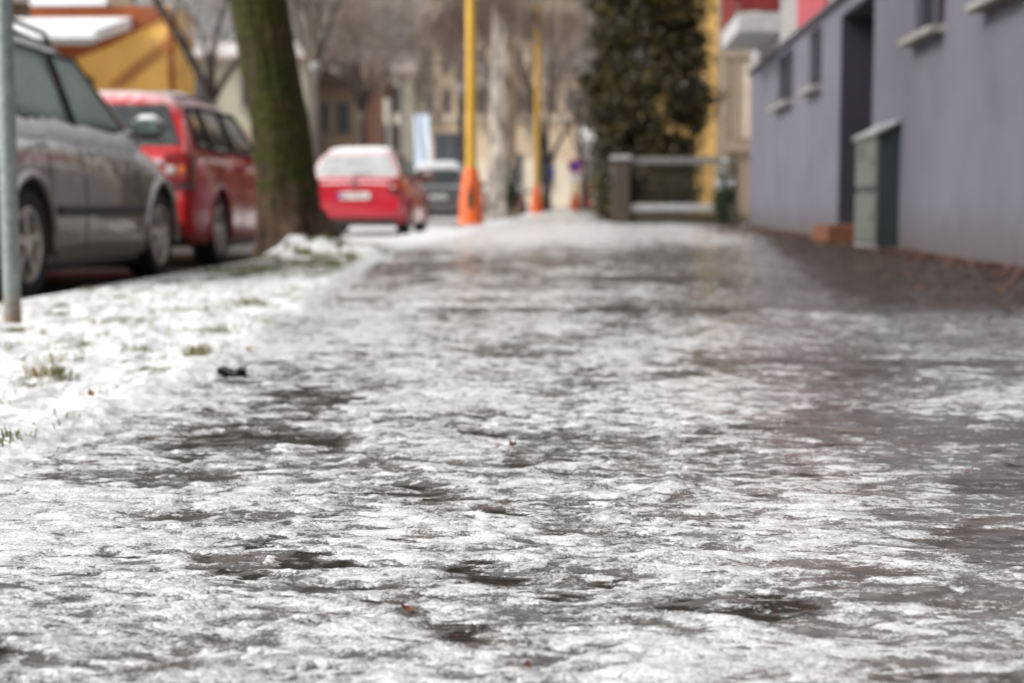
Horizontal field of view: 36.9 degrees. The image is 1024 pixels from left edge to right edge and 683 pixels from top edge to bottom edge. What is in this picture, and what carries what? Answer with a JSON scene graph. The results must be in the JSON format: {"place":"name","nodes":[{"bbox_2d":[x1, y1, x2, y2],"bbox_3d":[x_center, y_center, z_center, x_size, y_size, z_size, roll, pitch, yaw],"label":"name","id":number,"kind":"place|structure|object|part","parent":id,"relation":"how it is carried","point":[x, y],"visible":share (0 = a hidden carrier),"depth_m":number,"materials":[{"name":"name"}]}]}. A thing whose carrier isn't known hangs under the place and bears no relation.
{"place":"outdoors","nodes":[
{"label":"outdoors","id":0,"kind":"place"},
{"bbox_2d":[22,379,40,386],"bbox_3d":[-1.095,0.096,3.506,0.044,0.015,0.017,-13,21,-30],"label":"fallen leaf","id":1,"kind":"object","parent":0,"point":[33,385],"visible":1,"depth_m":3.51,"materials":[{"name":"beige plant"}]},
{"bbox_2d":[13,0,194,95],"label":"ochre house","id":2,"kind":"structure","parent":0,"point":[105,44],"depth_m":38.02,"materials":[{"name":"paint"}]},
{"bbox_2d":[13,0,29,2],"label":"window","id":3,"kind":"structure","parent":2,"relation":"in","point":[14,1],"depth_m":38.88,"materials":[{"name":"stone"}]},
{"bbox_2d":[0,211,530,302],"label":"road","id":4,"kind":"structure","parent":0,"point":[182,259],"depth_m":13.47,"materials":[{"name":"grey asphalt"}]},
{"bbox_2d":[0,18,179,300],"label":"parked car","id":5,"kind":"object","parent":4,"relation":"on","point":[95,187],"visible":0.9,"depth_m":9.49,"materials":[{"name":"grey metal"}]},
{"bbox_3d":[-2.805,-1.507,8.948,0.176,0.456,0.898,0,5,3],"label":"side window","id":6,"kind":"part","parent":5,"relation":"part of","materials":[{"name":"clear glass"}]},
{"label":"side window","id":7,"kind":"part","parent":5,"relation":"part of","materials":[{"name":"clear glass"}]},
{"bbox_2d":[98,91,256,264],"bbox_3d":[-3.322,-1.556,14.774,2.140,1.537,4.284,0,5,3],"label":"parked car","id":8,"kind":"object","parent":4,"relation":"on","point":[199,151],"visible":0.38,"depth_m":13.13,"materials":[{"name":"red paint"}]},
{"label":"rear window","id":9,"kind":"part","parent":8,"relation":"part of","materials":[{"name":"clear glass"}]},
{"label":"side window","id":10,"kind":"part","parent":8,"relation":"part of","materials":[{"name":"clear glass"}]},
{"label":"side window","id":11,"kind":"part","parent":8,"relation":"part of","materials":[{"name":"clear glass"}]},
{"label":"side window","id":12,"kind":"part","parent":8,"relation":"part of","materials":[{"name":"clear glass"}]},
{"bbox_2d":[137,0,317,106],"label":"bare tree","id":13,"kind":"object","parent":4,"relation":"on","point":[210,92],"visible":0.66,"depth_m":34.31,"materials":[{"name":"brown plant"}]},
{"bbox_2d":[22,218,499,299],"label":"kerb","id":14,"kind":"structure","parent":4,"relation":"on","point":[189,271],"depth_m":9.75,"materials":[{"name":"concrete"}]},
{"bbox_2d":[228,0,461,166],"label":"bare tree","id":15,"kind":"object","parent":4,"relation":"on","point":[313,53],"visible":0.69,"depth_m":38.78,"materials":[{"name":"grey plant"}]},
{"bbox_2d":[288,0,460,146],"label":"bare tree","id":16,"kind":"object","parent":4,"relation":"on","point":[362,107],"visible":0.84,"depth_m":56.86,"materials":[{"name":"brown plant"}]},
{"bbox_2d":[316,147,433,234],"bbox_3d":[-2.473,-2.647,27.022,2.120,1.503,4.034,0,5,3],"label":"parked car","id":17,"kind":"object","parent":4,"relation":"on","point":[369,186],"visible":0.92,"depth_m":25.15,"materials":[{"name":"red paint"}]},
{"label":"rear window","id":18,"kind":"part","parent":17,"relation":"part of","materials":[{"name":"white glass"}]},
{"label":"side window","id":19,"kind":"part","parent":17,"relation":"part of","materials":[{"name":"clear glass"}]},
{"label":"side window","id":20,"kind":"part","parent":17,"relation":"part of","materials":[{"name":"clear glass"}]},
{"bbox_2d":[415,161,485,216],"bbox_3d":[-1.835,-4.092,42.091,2.200,1.665,4.334,0,5,3],"label":"parked car","id":21,"kind":"object","parent":4,"relation":"on","point":[442,189],"visible":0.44,"depth_m":40.02,"materials":[{"name":"paint"}]},
{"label":"rear window","id":22,"kind":"part","parent":21,"relation":"part of","materials":[{"name":"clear glass"}]},
{"bbox_2d":[386,0,586,166],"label":"bare tree","id":23,"kind":"object","parent":4,"relation":"on","point":[461,134],"visible":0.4,"depth_m":82.31,"materials":[{"name":"grey plant"}]},
{"bbox_2d":[482,182,530,214],"bbox_3d":[-0.268,-6.156,65.803,2.120,1.503,4.032,0,5,3],"label":"parked car","id":24,"kind":"object","parent":4,"relation":"on","point":[522,206],"visible":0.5,"depth_m":64.19,"materials":[{"name":"red paint"}]},
{"bbox_2d":[418,0,597,220],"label":"weeping birch","id":25,"kind":"object","parent":4,"relation":"on","point":[502,131],"visible":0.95,"depth_m":44.88,"materials":[{"name":"white plant"}]},
{"bbox_2d":[580,144,585,198],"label":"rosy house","id":26,"kind":"structure","parent":4,"relation":"on","point":[580,171],"depth_m":144.19,"materials":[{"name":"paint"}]},
{"bbox_2d":[0,209,569,479],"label":"snow verge","id":27,"kind":"structure","parent":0,"point":[135,379],"depth_m":4.96,"materials":[{"name":"white snow"}]},
{"bbox_2d":[0,0,21,323],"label":"steel post","id":28,"kind":"object","parent":27,"relation":"on","point":[10,246],"visible":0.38,"depth_m":5.37,"materials":[{"name":"grey metal"}]},
{"bbox_2d":[88,387,94,395],"bbox_3d":[-0.925,0.108,3.376,0.015,0.023,0.040,-3,-9,-2],"label":"fallen leaf","id":29,"kind":"object","parent":27,"relation":"on","point":[91,392],"visible":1,"depth_m":3.37,"materials":[{"name":"brown plant"}]},
{"bbox_2d":[229,0,342,260],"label":"street tree","id":30,"kind":"object","parent":27,"relation":"on","point":[288,201],"visible":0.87,"depth_m":12.61,"materials":[{"name":"green plant"}]},
{"bbox_2d":[459,0,483,224],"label":"lamp post","id":31,"kind":"object","parent":27,"relation":"on","point":[471,207],"visible":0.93,"depth_m":29.75,"materials":[{"name":"yellow metal"}]},
{"bbox_2d":[504,164,520,218],"bbox_3d":[0.016,-3.856,39.838,0.434,1.464,0.391,-4,6,-37],"label":"verge shrub","id":32,"kind":"object","parent":27,"relation":"on","point":[513,192],"visible":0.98,"depth_m":39.82,"materials":[{"name":"green plant"}]},
{"bbox_2d":[530,0,542,213],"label":"lamp post","id":33,"kind":"object","parent":27,"relation":"on","point":[536,203],"visible":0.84,"depth_m":59.52,"materials":[{"name":"yellow metal"}]},
{"bbox_2d":[550,168,553,177],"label":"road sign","id":34,"kind":"object","parent":27,"relation":"on","point":[551,172],"visible":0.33,"depth_m":91.40,"materials":[{"name":"white metal"}]},
{"bbox_2d":[135,0,645,126],"label":"sky","id":35,"kind":"structure","parent":0,"point":[204,27],"materials":[{"name":"white"}]},
{"bbox_2d":[0,210,1023,682],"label":"sidewalk","id":36,"kind":"structure","parent":0,"point":[728,458],"depth_m":2.42,"materials":[{"name":"grey ice"}]},
{"bbox_2d":[217,366,246,376],"bbox_3d":[-0.727,0.079,3.987,0.075,0.028,0.030,0,11,-3],"label":"plastic scrap","id":37,"kind":"object","parent":36,"relation":"on","point":[224,371],"visible":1,"depth_m":3.98,"materials":[{"name":"black plastic"}]},
{"bbox_2d":[400,602,420,610],"bbox_3d":[-0.111,0.289,1.674,0.024,0.008,0.010,14,25,20],"label":"fallen leaf","id":38,"kind":"object","parent":36,"relation":"on","point":[407,608],"visible":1,"depth_m":1.68,"materials":[{"name":"brown plant"}]},
{"bbox_2d":[509,439,516,445],"bbox_3d":[0.002,0.183,2.809,0.013,0.016,0.034,-8,6,-19],"label":"fallen leaf","id":39,"kind":"object","parent":36,"relation":"on","point":[511,443],"visible":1,"depth_m":2.81,"materials":[{"name":"brown plant"}]},
{"bbox_2d":[524,660,532,667],"bbox_3d":[0.016,0.308,1.463,0.009,0.005,0.022,11,8,-9],"label":"fallen leaf","id":40,"kind":"object","parent":36,"relation":"on","point":[527,663],"visible":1,"depth_m":1.47,"materials":[{"name":"brown plant"}]},
{"bbox_2d":[578,136,604,207],"bbox_3d":[3.545,-6.816,61.463,2.016,3.464,2.067,-1,5,-8],"label":"hedge shrub","id":41,"kind":"object","parent":36,"relation":"on","point":[588,166],"visible":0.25,"depth_m":61.42,"materials":[{"name":"green plant"}]},
{"bbox_2d":[586,185,598,209],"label":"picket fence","id":42,"kind":"object","parent":36,"relation":"on","point":[588,203],"visible":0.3,"depth_m":95.44,"materials":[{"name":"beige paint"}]},
{"bbox_2d":[630,164,703,212],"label":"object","id":43,"kind":"object","parent":36,"relation":"on","point":[673,195],"visible":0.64,"depth_m":33.53,"materials":[{"name":"green plant"}]},
{"bbox_2d":[611,155,739,224],"bbox_3d":[3.438,-3.186,32.409,2.715,1.465,0.420,0,5,3],"label":"garden fence","id":44,"kind":"object","parent":36,"relation":"on","point":[622,207],"visible":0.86,"depth_m":32.33,"materials":[{"name":"metal"}]},
{"bbox_2d":[678,225,1023,317],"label":"leaf litter","id":45,"kind":"object","parent":36,"relation":"on","point":[974,262],"visible":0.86,"depth_m":12.21,"materials":[{"name":"brown plant"}]},
{"bbox_2d":[852,119,901,248],"bbox_3d":[3.622,-1.559,15.332,0.250,1.248,1.320,0,5,3],"label":"meter cabinet","id":46,"kind":"object","parent":36,"relation":"on","point":[877,182],"visible":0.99,"depth_m":14.79,"materials":[{"name":"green metal"}]},
{"bbox_3d":[3.535,-1.240,15.396,0.034,0.495,1.120,0,5,3],"label":"door","id":47,"kind":"part","parent":46,"relation":"part of","materials":[{"name":"metal"}]},
{"bbox_3d":[3.535,-1.778,15.347,0.034,0.475,1.120,0,5,3],"label":"door","id":48,"kind":"part","parent":46,"relation":"part of","materials":[{"name":"metal"}]},
{"bbox_2d":[608,219,748,225],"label":"ground","id":49,"kind":"structure","parent":0,"point":[744,223],"depth_m":44.85,"materials":[{"name":"grey"}]},
{"bbox_2d":[400,0,645,210],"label":"bare tree","id":50,"kind":"object","parent":49,"relation":"on","point":[547,162],"visible":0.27,"depth_m":74.50,"materials":[{"name":"brown plant"}]},
{"bbox_2d":[452,0,645,209],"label":"bare tree","id":51,"kind":"object","parent":49,"relation":"on","point":[580,154],"visible":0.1,"depth_m":95.02,"materials":[{"name":"brown plant"}]},
{"bbox_2d":[568,159,581,209],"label":"road sign","id":52,"kind":"object","parent":49,"relation":"on","point":[574,167],"visible":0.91,"depth_m":89.27,"materials":[{"name":"metal"}]},
{"bbox_2d":[582,124,607,197],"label":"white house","id":53,"kind":"structure","parent":49,"relation":"on","point":[591,140],"depth_m":119.05,"materials":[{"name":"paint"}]},
{"bbox_2d":[592,159,600,175],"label":"window","id":54,"kind":"structure","parent":53,"relation":"in","point":[600,159],"depth_m":119.04,"materials":[{"name":"glass"}]},
{"bbox_2d":[567,0,730,222],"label":"evergreen tree","id":55,"kind":"object","parent":49,"relation":"on","point":[620,83],"visible":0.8,"depth_m":34.36,"materials":[{"name":"green plant"}]},
{"bbox_2d":[657,0,750,221],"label":"yellow house","id":56,"kind":"structure","parent":49,"relation":"on","point":[729,136],"depth_m":42.28,"materials":[{"name":"paint"}]},
{"bbox_2d":[737,60,750,138],"bbox_3d":[6.528,-6.660,42.257,0.620,2.150,0.060,0,5,3],"label":"window","id":57,"kind":"structure","parent":56,"relation":"in","point":[744,80],"depth_m":42.26,"materials":[{"name":"beige paint"}]},
{"bbox_2d":[708,159,738,224],"bbox_3d":[4.268,-3.042,31.038,0.644,1.470,0.548,5,7,42],"label":"garden shrub","id":58,"kind":"object","parent":49,"relation":"on","point":[726,192],"visible":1,"depth_m":31.01,"materials":[{"name":"green plant"}]},
{"bbox_2d":[721,0,1023,267],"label":"apartment building","id":59,"kind":"structure","parent":49,"relation":"on","point":[943,80],"depth_m":14.71,"materials":[{"name":"grey paint"}]},
{"bbox_2d":[768,50,792,111],"bbox_3d":[4.181,-4.009,23.598,0.275,0.848,1.968,0,5,3],"label":"window","id":60,"kind":"structure","parent":59,"relation":"in","point":[787,61],"depth_m":23.67,"materials":[{"name":"grey glass"}]},
{"bbox_2d":[797,27,822,96],"bbox_3d":[4.009,-3.717,20.365,0.275,0.848,1.268,0,5,3],"label":"window","id":61,"kind":"structure","parent":59,"relation":"in","point":[816,87],"depth_m":20.58,"materials":[{"name":"grey glass"}]},
{"bbox_2d":[898,0,945,47],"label":"window","id":62,"kind":"structure","parent":59,"relation":"in","point":[933,11],"depth_m":13.44,"materials":[{"name":"grey glass"}]},
{"bbox_2d":[965,0,1011,13],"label":"window","id":63,"kind":"structure","parent":59,"relation":"in","point":[977,6],"depth_m":11.17,"materials":[{"name":"white glass"}]},
{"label":"far pavement","id":64,"kind":"structure","parent":0,"visible":0},
{"bbox_2d":[194,42,335,142],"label":"tan house","id":65,"kind":"structure","parent":64,"relation":"on","point":[231,100],"depth_m":61.07,"materials":[{"name":"paint"}]},
{"bbox_2d":[195,75,206,98],"bbox_3d":[-12.467,-9.942,61.055,1.000,1.300,0.080,0,5,3],"label":"window","id":66,"kind":"structure","parent":65,"relation":"in","point":[198,93],"depth_m":61.06,"materials":[{"name":"glass"}]},
{"bbox_2d":[238,75,247,109],"bbox_3d":[-10.273,-9.882,60.884,1.160,1.390,0.200,0,5,3],"label":"window","id":67,"kind":"structure","parent":65,"relation":"in","point":[243,100],"depth_m":60.94,"materials":[{"name":"glass"}]},
{"bbox_2d":[195,0,434,104],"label":"bare tree","id":68,"kind":"object","parent":64,"relation":"on","point":[228,6],"visible":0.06,"depth_m":68.74,"materials":[{"name":"brown plant"}]},
{"bbox_2d":[319,54,392,155],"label":"terrace house","id":69,"kind":"structure","parent":64,"relation":"on","point":[340,119],"depth_m":63.88,"materials":[{"name":"beige paint"}]},
{"bbox_2d":[321,102,330,135],"bbox_3d":[-7.918,-9.245,63.833,0.760,1.390,0.200,0,5,3],"label":"window","id":70,"kind":"structure","parent":69,"relation":"in","point":[324,105],"depth_m":63.88,"materials":[{"name":"glass"}]},
{"bbox_2d":[334,102,352,135],"bbox_3d":[-7.019,-9.240,63.786,0.760,1.390,0.200,0,5,3],"label":"window","id":71,"kind":"structure","parent":69,"relation":"in","point":[343,118],"depth_m":63.84,"materials":[{"name":"glass"}]},
{"bbox_2d":[384,45,432,169],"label":"cream house","id":72,"kind":"structure","parent":64,"relation":"on","point":[397,127],"depth_m":81.70,"materials":[{"name":"paint"}]},
{"bbox_2d":[384,124,386,146],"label":"window","id":73,"kind":"structure","parent":72,"relation":"in","point":[385,125],"depth_m":81.76,"materials":[{"name":"grey glass"}]},
{"bbox_2d":[392,124,399,152],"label":"window","id":74,"kind":"structure","parent":72,"relation":"in","point":[395,127],"depth_m":81.74,"materials":[{"name":"grey glass"}]},
{"bbox_2d":[392,86,399,112],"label":"window","id":75,"kind":"structure","parent":72,"relation":"in","point":[395,100],"depth_m":81.56,"materials":[{"name":"grey glass"}]},
{"bbox_2d":[411,110,429,167],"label":"banner","id":76,"kind":"object","parent":64,"relation":"on","point":[421,133],"visible":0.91,"depth_m":79.73,"materials":[{"name":"white fabric"}]},
{"bbox_2d":[410,0,583,210],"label":"town building","id":77,"kind":"structure","parent":64,"relation":"on","point":[560,182],"depth_m":99.31,"materials":[{"name":"beige paint"}]},
{"bbox_2d":[426,89,432,111],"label":"window","id":78,"kind":"structure","parent":77,"relation":"in","point":[427,104],"depth_m":99.39,"materials":[{"name":"glass"}]},
{"bbox_2d":[440,89,450,111],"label":"window","id":79,"kind":"structure","parent":77,"relation":"in","point":[445,101],"depth_m":99.34,"materials":[{"name":"glass"}]},
{"bbox_2d":[440,49,450,72],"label":"window","id":80,"kind":"structure","parent":77,"relation":"in","point":[443,49],"depth_m":99.10,"materials":[{"name":"glass"}]},
{"bbox_2d":[434,133,465,164],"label":"window","id":81,"kind":"structure","parent":77,"relation":"in","point":[443,151],"depth_m":99.51,"materials":[{"name":"glass"}]},
{"bbox_2d":[476,89,485,111],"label":"window","id":82,"kind":"structure","parent":77,"relation":"in","point":[478,89],"depth_m":99.22,"materials":[{"name":"glass"}]},
{"bbox_2d":[477,49,484,71],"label":"window","id":83,"kind":"structure","parent":77,"relation":"in","point":[478,57],"depth_m":98.98,"materials":[{"name":"glass"}]},
{"bbox_2d":[516,154,523,185],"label":"window","id":84,"kind":"structure","parent":77,"relation":"in","point":[518,156],"depth_m":99.37,"materials":[{"name":"glass"}]},
{"bbox_2d":[529,49,539,71],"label":"window","id":85,"kind":"structure","parent":77,"relation":"in","point":[531,63],"depth_m":98.81,"materials":[{"name":"stone"}]},
{"bbox_2d":[539,154,553,185],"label":"window","id":86,"kind":"structure","parent":77,"relation":"in","point":[541,165],"depth_m":99.30,"materials":[{"name":"glass"}]},
{"bbox_2d":[550,89,556,111],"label":"window","id":87,"kind":"structure","parent":77,"relation":"in","point":[551,110],"depth_m":98.98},
{"bbox_2d":[565,89,573,111],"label":"window","id":88,"kind":"structure","parent":77,"relation":"in","point":[568,102],"depth_m":98.91,"materials":[{"name":"glass"}]}
]}

